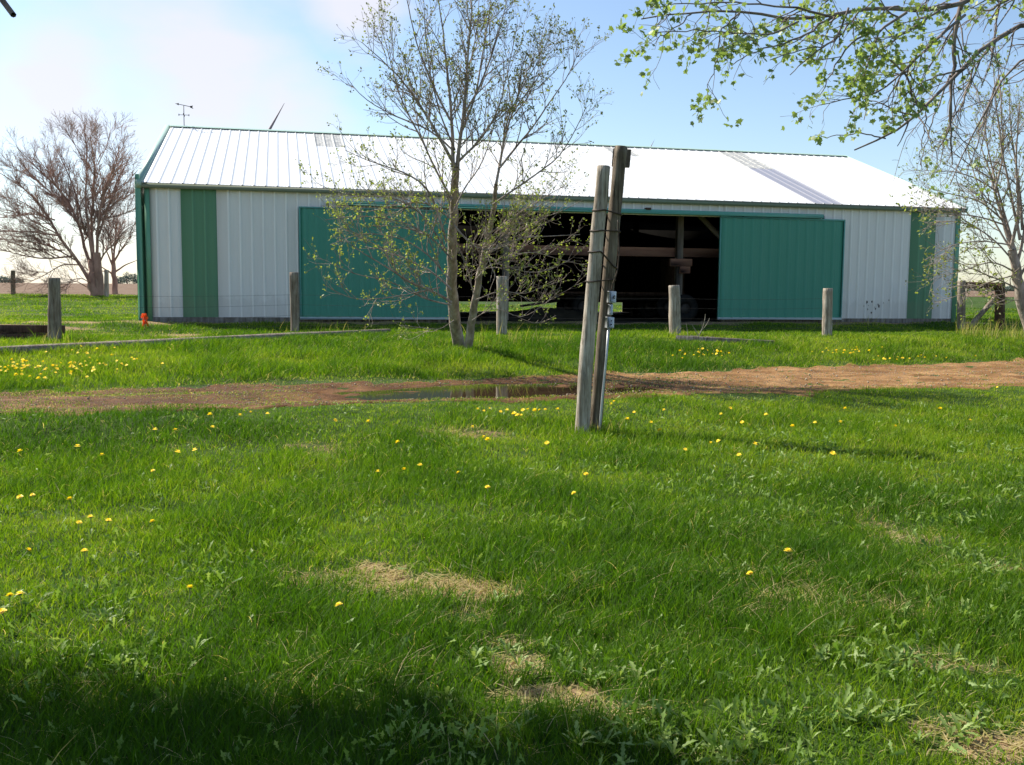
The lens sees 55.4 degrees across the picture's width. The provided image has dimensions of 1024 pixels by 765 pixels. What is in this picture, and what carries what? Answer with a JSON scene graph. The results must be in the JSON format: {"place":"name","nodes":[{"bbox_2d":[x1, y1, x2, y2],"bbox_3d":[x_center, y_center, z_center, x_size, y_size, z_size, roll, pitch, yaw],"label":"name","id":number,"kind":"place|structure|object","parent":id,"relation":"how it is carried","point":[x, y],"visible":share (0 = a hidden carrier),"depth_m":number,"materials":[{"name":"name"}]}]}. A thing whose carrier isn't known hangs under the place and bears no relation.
{"place":"outdoors","nodes":[
{"label":"outdoors","id":0,"kind":"place"},
{"bbox_2d":[0,283,1013,296],"bbox_3d":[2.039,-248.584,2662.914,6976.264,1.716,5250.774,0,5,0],"label":"field","id":1,"kind":"structure","parent":0,"point":[123,289],"depth_m":92.18,"materials":[{"name":"plant"}]},
{"bbox_2d":[122,272,132,283],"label":"distant tree","id":2,"kind":"object","parent":1,"relation":"on","point":[127,278],"visible":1,"depth_m":417.37,"materials":[{"name":"green plant"}]},
{"bbox_2d":[128,274,136,283],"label":"distant tree","id":3,"kind":"object","parent":1,"relation":"on","point":[134,280],"visible":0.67,"depth_m":431.08,"materials":[{"name":"green plant"}]},
{"bbox_2d":[268,104,283,128],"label":"wind turbine","id":4,"kind":"object","parent":1,"relation":"on","point":[272,123],"visible":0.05,"depth_m":605.54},
{"bbox_2d":[0,292,1023,764],"bbox_3d":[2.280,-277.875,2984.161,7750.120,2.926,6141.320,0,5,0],"label":"ground","id":5,"kind":"structure","parent":0,"point":[708,317],"depth_m":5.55,"materials":[{"name":"plant"}]},
{"bbox_2d":[0,608,7,629],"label":"dandelion","id":6,"kind":"object","parent":5,"relation":"on","point":[2,610],"visible":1,"depth_m":4.31,"materials":[{"name":"yellow plant"}]},
{"bbox_2d":[0,0,15,17],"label":"shade tree","id":7,"kind":"object","parent":5,"relation":"on","point":[8,8],"visible":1,"depth_m":4.19,"materials":[{"name":"plant"}]},
{"bbox_2d":[11,270,15,294],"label":"fence post","id":8,"kind":"object","parent":5,"relation":"on","point":[13,290],"visible":0.62,"depth_m":44.71,"materials":[{"name":"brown wood"}]},
{"bbox_2d":[0,325,64,339],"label":"plank trough","id":9,"kind":"object","parent":5,"relation":"on","point":[16,331],"visible":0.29,"depth_m":19.42,"materials":[{"name":"brown wood"}]},
{"bbox_2d":[39,690,59,701],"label":"weed plant","id":10,"kind":"object","parent":5,"relation":"on","point":[51,695],"visible":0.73,"depth_m":3.69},
{"bbox_2d":[47,278,61,341],"bbox_3d":[-8.941,-1.288,19.040,0.262,1.517,0.262,0,5,0],"label":"fence post","id":11,"kind":"object","parent":5,"relation":"on","point":[54,313],"visible":0.91,"depth_m":18.94,"materials":[{"name":"grey wood"}]},
{"bbox_2d":[47,640,67,655],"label":"weed plant","id":12,"kind":"object","parent":5,"relation":"on","point":[61,647],"visible":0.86,"depth_m":4.05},
{"bbox_2d":[46,724,89,738],"bbox_3d":[-1.545,1.225,3.406,0.133,0.041,0.116,3,-6,-8],"label":"weed plant","id":13,"kind":"object","parent":5,"relation":"on","point":[74,730],"visible":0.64,"depth_m":3.41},
{"bbox_2d":[0,108,146,296],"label":"bare tree","id":14,"kind":"object","parent":5,"relation":"on","point":[94,277],"visible":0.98,"depth_m":43.55,"materials":[{"name":"brown plant"}]},
{"bbox_2d":[74,640,99,648],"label":"weed plant","id":15,"kind":"object","parent":5,"relation":"on","point":[89,645],"visible":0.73,"depth_m":4.11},
{"bbox_2d":[91,607,119,619],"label":"weed plant","id":16,"kind":"object","parent":5,"relation":"on","point":[103,610],"visible":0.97,"depth_m":4.48,"materials":[{"name":"plant"}]},
{"bbox_2d":[76,206,136,293],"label":"bare tree","id":17,"kind":"object","parent":5,"relation":"on","point":[113,271],"visible":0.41,"depth_m":51.52,"materials":[{"name":"brown plant"}]},
{"bbox_2d":[104,270,108,296],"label":"fence post","id":18,"kind":"object","parent":5,"relation":"on","point":[106,282],"visible":0.96,"depth_m":43.72,"materials":[{"name":"grey wood"}]},
{"bbox_2d":[102,653,133,664],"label":"weed plant","id":19,"kind":"object","parent":5,"relation":"on","point":[120,657],"visible":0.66,"depth_m":3.94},
{"bbox_2d":[117,276,124,283],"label":"distant tree","id":20,"kind":"object","parent":5,"relation":"on","point":[119,278],"visible":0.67,"depth_m":445.05,"materials":[{"name":"green plant"}]},
{"bbox_2d":[115,608,129,618],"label":"weed plant","id":21,"kind":"object","parent":5,"relation":"on","point":[120,613],"visible":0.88,"depth_m":4.49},
{"bbox_2d":[126,551,138,559],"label":"weed plant","id":22,"kind":"object","parent":5,"relation":"on","point":[133,556],"visible":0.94,"depth_m":5.59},
{"bbox_2d":[141,313,147,326],"bbox_3d":[-9.218,-1.541,24.442,0.174,0.423,0.171,-2,6,-22],"label":"flagging tape","id":23,"kind":"object","parent":5,"relation":"on","point":[144,317],"visible":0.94,"depth_m":24.42,"materials":[{"name":"orange plastic"}]},
{"bbox_2d":[0,329,390,354],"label":"log","id":24,"kind":"object","parent":5,"relation":"on","point":[45,346],"visible":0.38,"depth_m":17.66,"materials":[{"name":"grey wood"}]},
{"bbox_2d":[183,634,212,650],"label":"weed plant","id":25,"kind":"object","parent":5,"relation":"on","point":[196,643],"visible":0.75,"depth_m":4.17,"materials":[{"name":"plant"}]},
{"bbox_2d":[289,272,298,331],"bbox_3d":[-5.295,-1.825,23.738,0.222,1.713,0.233,0,5,0],"label":"fence post","id":26,"kind":"object","parent":5,"relation":"on","point":[294,301],"visible":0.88,"depth_m":23.64,"materials":[{"name":"grey wood"}]},
{"bbox_2d":[61,295,821,332],"bbox_3d":[-1.034,-1.690,23.450,17.716,0.802,3.386,-1,6,-18],"label":"wire fence","id":27,"kind":"object","parent":26,"relation":"attached to","point":[460,317],"visible":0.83,"depth_m":23.81,"materials":[{"name":"metal"}]},
{"bbox_2d":[385,705,414,722],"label":"weed plant","id":28,"kind":"object","parent":5,"relation":"on","point":[398,710],"visible":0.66,"depth_m":3.47,"materials":[{"name":"plant"}]},
{"bbox_2d":[420,688,438,701],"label":"weed plant","id":29,"kind":"object","parent":5,"relation":"on","point":[425,695],"visible":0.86,"depth_m":3.65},
{"bbox_2d":[436,686,453,697],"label":"weed plant","id":30,"kind":"object","parent":5,"relation":"on","point":[446,690],"visible":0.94,"depth_m":3.64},
{"bbox_2d":[295,0,613,348],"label":"leafing tree","id":31,"kind":"object","parent":5,"relation":"on","point":[450,283],"visible":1,"depth_m":16.68,"materials":[{"name":"green plant"}]},
{"bbox_2d":[459,646,485,661],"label":"weed plant","id":32,"kind":"object","parent":5,"relation":"on","point":[474,653],"visible":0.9,"depth_m":4.04,"materials":[{"name":"plant"}]},
{"bbox_2d":[481,646,499,655],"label":"weed plant","id":33,"kind":"object","parent":5,"relation":"on","point":[491,652],"visible":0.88,"depth_m":4.12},
{"bbox_2d":[490,719,510,731],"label":"weed plant","id":34,"kind":"object","parent":5,"relation":"on","point":[500,726],"visible":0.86,"depth_m":3.33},
{"bbox_2d":[496,276,507,334],"bbox_3d":[-0.244,-1.738,23.568,0.282,1.656,0.282,0,5,0],"label":"fence post","id":35,"kind":"object","parent":5,"relation":"on","point":[501,318],"visible":0.77,"depth_m":23.46,"materials":[{"name":"grey wood"}]},
{"bbox_2d":[499,638,519,652],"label":"weed plant","id":36,"kind":"object","parent":5,"relation":"on","point":[504,645],"visible":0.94,"depth_m":4.21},
{"bbox_2d":[0,378,1023,764],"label":"ground cover","id":37,"kind":"object","parent":5,"relation":"on","point":[470,730],"visible":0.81,"depth_m":4.68,"materials":[{"name":"plant"}]},
{"bbox_2d":[507,651,533,665],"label":"weed plant","id":38,"kind":"object","parent":5,"relation":"on","point":[519,659],"visible":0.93,"depth_m":4.01,"materials":[{"name":"plant"}]},
{"bbox_2d":[29,315,1023,435],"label":"tall dry grass","id":39,"kind":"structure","parent":5,"relation":"on","point":[1007,332],"depth_m":25.16,"materials":[{"name":"plant"}]},
{"bbox_2d":[521,709,536,719],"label":"weed plant","id":40,"kind":"object","parent":5,"relation":"on","point":[527,712],"visible":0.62,"depth_m":3.44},
{"bbox_2d":[521,660,539,671],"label":"weed plant","id":41,"kind":"object","parent":5,"relation":"on","point":[528,666],"visible":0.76,"depth_m":3.94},
{"bbox_2d":[534,636,551,650],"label":"weed plant","id":42,"kind":"object","parent":5,"relation":"on","point":[542,645],"visible":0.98,"depth_m":4.27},
{"bbox_2d":[135,125,968,322],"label":"pole barn","id":43,"kind":"structure","parent":5,"relation":"on","point":[226,216],"depth_m":29.96,"materials":[{"name":"white metal"}]},
{"bbox_2d":[135,174,146,320],"bbox_3d":[-10.270,-3.722,27.486,0.140,3.865,3.520,-1,5,-13],"label":"end door","id":44,"kind":"structure","parent":43,"relation":"in","point":[139,192],"depth_m":25.86,"materials":[{"name":"metal"}]},
{"bbox_2d":[299,203,449,319],"bbox_3d":[-3.720,-3.366,27.198,4.340,3.205,0.087,-1,5,-13],"label":"sliding door","id":45,"kind":"structure","parent":43,"relation":"in","point":[311,283],"depth_m":27.11,"materials":[{"name":"teal metal"}]},
{"bbox_2d":[717,216,845,319],"bbox_3d":[8.320,-3.560,30.025,4.220,3.245,0.087,-1,5,-13],"label":"sliding door","id":46,"kind":"structure","parent":43,"relation":"in","point":[791,261],"depth_m":30.00,"materials":[{"name":"teal metal"}]},
{"bbox_2d":[476,307,629,321],"bbox_3d":[1.147,-2.139,30.603,6.800,0.488,3.000,-1,5,-13],"label":"soil heap","id":47,"kind":"object","parent":5,"relation":"on","point":[571,315],"visible":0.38,"depth_m":29.93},
{"bbox_2d":[557,651,573,662],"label":"weed plant","id":48,"kind":"object","parent":5,"relation":"on","point":[570,652],"visible":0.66,"depth_m":4.08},
{"bbox_2d":[560,661,573,675],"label":"weed plant","id":49,"kind":"object","parent":5,"relation":"on","point":[563,665],"visible":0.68,"depth_m":3.94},
{"bbox_2d":[562,720,595,745],"bbox_3d":[0.219,1.185,3.246,0.088,0.069,0.136,-4,7,-37],"label":"weed plant","id":50,"kind":"object","parent":5,"relation":"on","point":[576,731],"visible":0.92,"depth_m":3.25,"materials":[{"name":"plant"}]},
{"bbox_2d":[574,668,606,682],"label":"weed plant","id":51,"kind":"object","parent":5,"relation":"on","point":[600,672],"visible":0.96,"depth_m":3.83,"materials":[{"name":"plant"}]},
{"bbox_2d":[575,165,609,432],"bbox_3d":[0.870,-0.764,10.676,0.359,3.182,0.171,-1,6,-15],"label":"wooden pole","id":52,"kind":"object","parent":5,"relation":"on","point":[585,374],"visible":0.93,"depth_m":10.60,"materials":[{"name":"grey wood"}]},
{"bbox_2d":[585,279,615,281],"bbox_3d":[0.975,-1.118,10.698,0.386,0.042,0.180,-3,6,-33],"label":"cable loop","id":53,"kind":"object","parent":52,"relation":"attached to","point":[600,280],"visible":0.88,"depth_m":10.60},
{"bbox_2d":[520,257,684,317],"bbox_3d":[2.966,-3.272,33.711,5.607,2.130,2.125,-1,5,-13],"label":"hay wagon","id":54,"kind":"object","parent":5,"relation":"on","point":[651,304],"visible":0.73,"depth_m":33.53,"materials":[{"name":"brown wood"}]},
{"bbox_2d":[583,728,621,746],"bbox_3d":[0.301,1.189,3.245,0.148,0.061,0.128,-8,4,-29],"label":"weed plant","id":55,"kind":"object","parent":5,"relation":"on","point":[599,735],"visible":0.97,"depth_m":3.26,"materials":[{"name":"plant"}]},
{"bbox_2d":[590,145,630,431],"bbox_3d":[1.088,-0.891,10.851,0.444,3.412,0.324,0,5,0],"label":"wooden pole","id":56,"kind":"object","parent":5,"relation":"on","point":[621,156],"visible":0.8,"depth_m":10.70,"materials":[{"name":"brown wood"}]},
{"bbox_2d":[588,251,616,268],"bbox_3d":[0.995,-1.345,10.681,0.376,0.184,0.182,-3,6,-35],"label":"cable loop","id":57,"kind":"object","parent":56,"relation":"attached to","point":[609,261],"visible":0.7,"depth_m":10.59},
{"bbox_2d":[590,230,620,232],"bbox_3d":[1.021,-1.652,10.658,0.387,0.025,0.180,-3,6,-34],"label":"cable loop","id":58,"kind":"object","parent":56,"relation":"attached to","point":[604,230],"visible":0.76,"depth_m":10.57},
{"bbox_2d":[592,209,621,215],"bbox_3d":[1.040,-1.854,10.643,0.384,0.056,0.178,-3,6,-35],"label":"cable loop","id":59,"kind":"object","parent":56,"relation":"attached to","point":[608,211],"visible":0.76,"depth_m":10.55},
{"bbox_2d":[599,220,619,426],"bbox_3d":[1.064,-0.562,10.697,0.189,2.418,0.093,-1,5,-12],"label":"electric outlet","id":60,"kind":"object","parent":56,"relation":"attached to","point":[611,298],"visible":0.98,"depth_m":10.66,"materials":[{"name":"metal"}]},
{"bbox_2d":[606,665,631,677],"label":"weed plant","id":61,"kind":"object","parent":5,"relation":"on","point":[617,670],"visible":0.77,"depth_m":3.89,"materials":[{"name":"plant"}]},
{"bbox_2d":[614,744,636,763],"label":"weed plant","id":62,"kind":"object","parent":5,"relation":"on","point":[623,749],"visible":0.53,"depth_m":3.17,"materials":[{"name":"plant"}]},
{"bbox_2d":[627,660,656,680],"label":"weed plant","id":63,"kind":"object","parent":5,"relation":"on","point":[632,665],"visible":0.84,"depth_m":3.81,"materials":[{"name":"plant"}]},
{"bbox_2d":[265,426,1023,764],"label":"straw litter","id":64,"kind":"object","parent":5,"relation":"on","point":[463,582],"visible":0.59,"depth_m":4.09,"materials":[{"name":"beige plant"}]},
{"bbox_2d":[637,735,670,750],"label":"weed plant","id":65,"kind":"object","parent":5,"relation":"on","point":[659,742],"visible":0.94,"depth_m":3.21,"materials":[{"name":"plant"}]},
{"bbox_2d":[656,724,679,738],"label":"weed plant","id":66,"kind":"object","parent":5,"relation":"on","point":[667,732],"visible":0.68,"depth_m":3.28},
{"bbox_2d":[669,285,680,334],"bbox_3d":[4.104,-1.695,24.529,0.356,1.510,0.307,0,5,0],"label":"fence post","id":67,"kind":"object","parent":5,"relation":"on","point":[674,310],"visible":0.86,"depth_m":24.40,"materials":[{"name":"grey wood"}]},
{"bbox_2d":[658,731,697,756],"bbox_3d":[0.529,1.187,3.198,0.100,0.066,0.178,-4,7,-43],"label":"weed plant","id":68,"kind":"object","parent":5,"relation":"on","point":[672,749],"visible":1,"depth_m":3.19,"materials":[{"name":"plant"}]},
{"bbox_2d":[667,727,696,738],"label":"weed plant","id":69,"kind":"object","parent":5,"relation":"on","point":[680,732],"visible":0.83,"depth_m":3.28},
{"bbox_2d":[680,294,697,320],"bbox_3d":[5.417,-2.321,30.562,0.900,0.900,0.375,-1,5,-13],"label":"tyre","id":70,"kind":"object","parent":5,"relation":"on","point":[688,303],"visible":0.77,"depth_m":30.45,"materials":[{"name":"rubber"}]},
{"bbox_2d":[686,314,709,336],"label":"dead shrub","id":71,"kind":"object","parent":5,"relation":"on","point":[701,329],"visible":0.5,"depth_m":23.07,"materials":[{"name":"brown plant"}]},
{"bbox_2d":[696,728,724,749],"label":"weed plant","id":72,"kind":"object","parent":5,"relation":"on","point":[714,734],"visible":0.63,"depth_m":3.22,"materials":[{"name":"plant"}]},
{"bbox_2d":[707,754,726,764],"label":"weed plant","id":73,"kind":"object","parent":5,"relation":"on","point":[718,760],"visible":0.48,"depth_m":3.15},
{"bbox_2d":[708,699,732,711],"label":"weed plant","id":74,"kind":"object","parent":5,"relation":"on","point":[727,707],"visible":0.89,"depth_m":3.51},
{"bbox_2d":[714,722,727,737],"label":"weed plant","id":75,"kind":"object","parent":5,"relation":"on","point":[717,726],"visible":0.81,"depth_m":3.30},
{"bbox_2d":[676,335,774,345],"bbox_3d":[4.732,-0.913,21.669,2.148,0.234,0.160,2,6,15],"label":"timber","id":76,"kind":"object","parent":5,"relation":"on","point":[688,338],"visible":0.43,"depth_m":21.65,"materials":[{"name":"grey wood"}]},
{"bbox_2d":[734,721,758,738],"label":"weed plant","id":77,"kind":"object","parent":5,"relation":"on","point":[744,727],"visible":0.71,"depth_m":3.30,"materials":[{"name":"plant"}]},
{"bbox_2d":[732,724,763,735],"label":"weed plant","id":78,"kind":"object","parent":5,"relation":"on","point":[752,726],"visible":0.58,"depth_m":3.30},
{"bbox_2d":[738,729,766,743],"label":"weed plant","id":79,"kind":"object","parent":5,"relation":"on","point":[755,740],"visible":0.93,"depth_m":3.26,"materials":[{"name":"plant"}]},
{"bbox_2d":[764,565,787,576],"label":"weed plant","id":80,"kind":"object","parent":5,"relation":"on","point":[774,570],"visible":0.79,"depth_m":5.29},
{"bbox_2d":[798,720,820,739],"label":"weed plant","id":81,"kind":"object","parent":5,"relation":"on","point":[811,729],"visible":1,"depth_m":3.32,"materials":[{"name":"plant"}]},
{"bbox_2d":[608,0,1023,212],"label":"maple tree","id":82,"kind":"object","parent":5,"relation":"on","point":[722,52],"visible":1,"depth_m":8.01,"materials":[{"name":"green plant"}]},
{"bbox_2d":[813,647,828,664],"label":"weed plant","id":83,"kind":"object","parent":5,"relation":"on","point":[819,654],"visible":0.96,"depth_m":4.04,"materials":[{"name":"plant"}]},
{"bbox_2d":[815,643,831,654],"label":"weed plant","id":84,"kind":"object","parent":5,"relation":"on","point":[826,644],"visible":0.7,"depth_m":4.12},
{"bbox_2d":[822,288,832,335],"bbox_3d":[7.909,-1.649,24.446,0.254,1.426,0.256,0,5,0],"label":"fence post","id":85,"kind":"object","parent":5,"relation":"on","point":[827,300],"visible":0.92,"depth_m":24.34,"materials":[{"name":"grey wood"}]},
{"bbox_2d":[826,619,854,632],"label":"weed plant","id":86,"kind":"object","parent":5,"relation":"on","point":[839,626],"visible":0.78,"depth_m":4.38,"materials":[{"name":"plant"}]},
{"bbox_2d":[830,686,853,711],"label":"weed plant","id":87,"kind":"object","parent":5,"relation":"on","point":[846,697],"visible":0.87,"depth_m":3.53,"materials":[{"name":"plant"}]},
{"bbox_2d":[834,704,861,716],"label":"weed plant","id":88,"kind":"object","parent":5,"relation":"on","point":[841,709],"visible":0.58,"depth_m":3.49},
{"bbox_2d":[859,695,871,706],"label":"weed plant","id":89,"kind":"object","parent":5,"relation":"on","point":[864,700],"visible":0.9,"depth_m":3.54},
{"bbox_2d":[857,705,881,717],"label":"weed plant","id":90,"kind":"object","parent":5,"relation":"on","point":[873,709],"visible":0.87,"depth_m":3.48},
{"bbox_2d":[871,690,885,707],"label":"weed plant","id":91,"kind":"object","parent":5,"relation":"on","point":[878,701],"visible":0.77,"depth_m":3.53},
{"bbox_2d":[875,626,890,636],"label":"weed plant","id":92,"kind":"object","parent":5,"relation":"on","point":[884,628],"visible":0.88,"depth_m":4.35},
{"bbox_2d":[882,706,905,718],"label":"weed plant","id":93,"kind":"object","parent":5,"relation":"on","point":[896,709],"visible":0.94,"depth_m":3.48,"materials":[{"name":"plant"}]},
{"bbox_2d":[882,647,909,659],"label":"weed plant","id":94,"kind":"object","parent":5,"relation":"on","point":[897,655],"visible":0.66,"depth_m":4.06,"materials":[{"name":"plant"}]},
{"bbox_2d":[885,699,916,707],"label":"weed plant","id":95,"kind":"object","parent":5,"relation":"on","point":[897,703],"visible":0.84,"depth_m":3.54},
{"bbox_2d":[895,620,907,629],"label":"weed plant","id":96,"kind":"object","parent":5,"relation":"on","point":[901,626],"visible":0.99,"depth_m":4.43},
{"bbox_2d":[889,641,927,658],"bbox_3d":[1.658,1.135,4.082,0.163,0.052,0.141,15,19,23],"label":"weed plant","id":97,"kind":"object","parent":5,"relation":"on","point":[905,645],"visible":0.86,"depth_m":4.10,"materials":[{"name":"plant"}]},
{"bbox_2d":[906,730,931,740],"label":"weed plant","id":98,"kind":"object","parent":5,"relation":"on","point":[918,736],"visible":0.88,"depth_m":3.33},
{"bbox_2d":[941,641,966,661],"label":"weed plant","id":99,"kind":"object","parent":5,"relation":"on","point":[952,655],"visible":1,"depth_m":4.09,"materials":[{"name":"plant"}]},
{"bbox_2d":[938,714,970,738],"bbox_3d":[1.523,1.208,3.369,0.126,0.040,0.145,20,7,27],"label":"weed plant","id":100,"kind":"object","parent":5,"relation":"on","point":[950,731],"visible":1,"depth_m":3.37,"materials":[{"name":"plant"}]},
{"bbox_2d":[889,29,1023,329],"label":"budding tree","id":101,"kind":"object","parent":5,"relation":"on","point":[1014,256],"visible":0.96,"depth_m":23.67,"materials":[{"name":"green plant"}]},
{"bbox_2d":[940,711,980,736],"bbox_3d":[1.563,1.195,3.379,0.095,0.055,0.149,-5,7,-45],"label":"weed plant","id":102,"kind":"object","parent":5,"relation":"on","point":[956,722],"visible":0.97,"depth_m":3.38,"materials":[{"name":"plant"}]},
{"bbox_2d":[949,709,985,727],"bbox_3d":[1.619,1.192,3.459,0.129,0.052,0.074,4,6,32],"label":"weed plant","id":103,"kind":"object","parent":5,"relation":"on","point":[968,712],"visible":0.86,"depth_m":3.47,"materials":[{"name":"plant"}]},
{"bbox_2d":[958,733,979,746],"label":"weed plant","id":104,"kind":"object","parent":5,"relation":"on","point":[968,740],"visible":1,"depth_m":3.28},
{"bbox_2d":[957,277,1007,329],"bbox_3d":[14.001,-2.305,28.906,1.571,1.755,0.494,0,5,0],"label":"fence brace","id":105,"kind":"object","parent":5,"relation":"on","point":[999,313],"visible":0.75,"depth_m":28.88,"materials":[{"name":"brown wood"}]},
{"bbox_2d":[974,566,992,574],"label":"weed plant","id":106,"kind":"object","parent":5,"relation":"on","point":[987,568],"visible":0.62,"depth_m":5.36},
{"bbox_2d":[976,705,992,716],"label":"weed plant","id":107,"kind":"object","parent":5,"relation":"on","point":[986,709],"visible":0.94,"depth_m":3.55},
{"bbox_2d":[1005,286,1013,290],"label":"distant tree","id":108,"kind":"object","parent":5,"relation":"on","point":[1009,288],"visible":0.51,"depth_m":444.59,"materials":[{"name":"green plant"}]},
{"bbox_2d":[0,358,1023,415],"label":"dirt track","id":109,"kind":"structure","parent":0,"point":[329,390],"depth_m":14.90,"materials":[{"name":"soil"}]},
{"bbox_2d":[332,383,656,399],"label":"puddle","id":110,"kind":"object","parent":109,"relation":"on","point":[455,391],"visible":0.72,"depth_m":13.93,"materials":[{"name":"brown liquid"}]},
{"bbox_2d":[0,0,1023,290],"label":"sky","id":111,"kind":"structure","parent":0,"point":[237,63],"materials":[{"name":"blue"}]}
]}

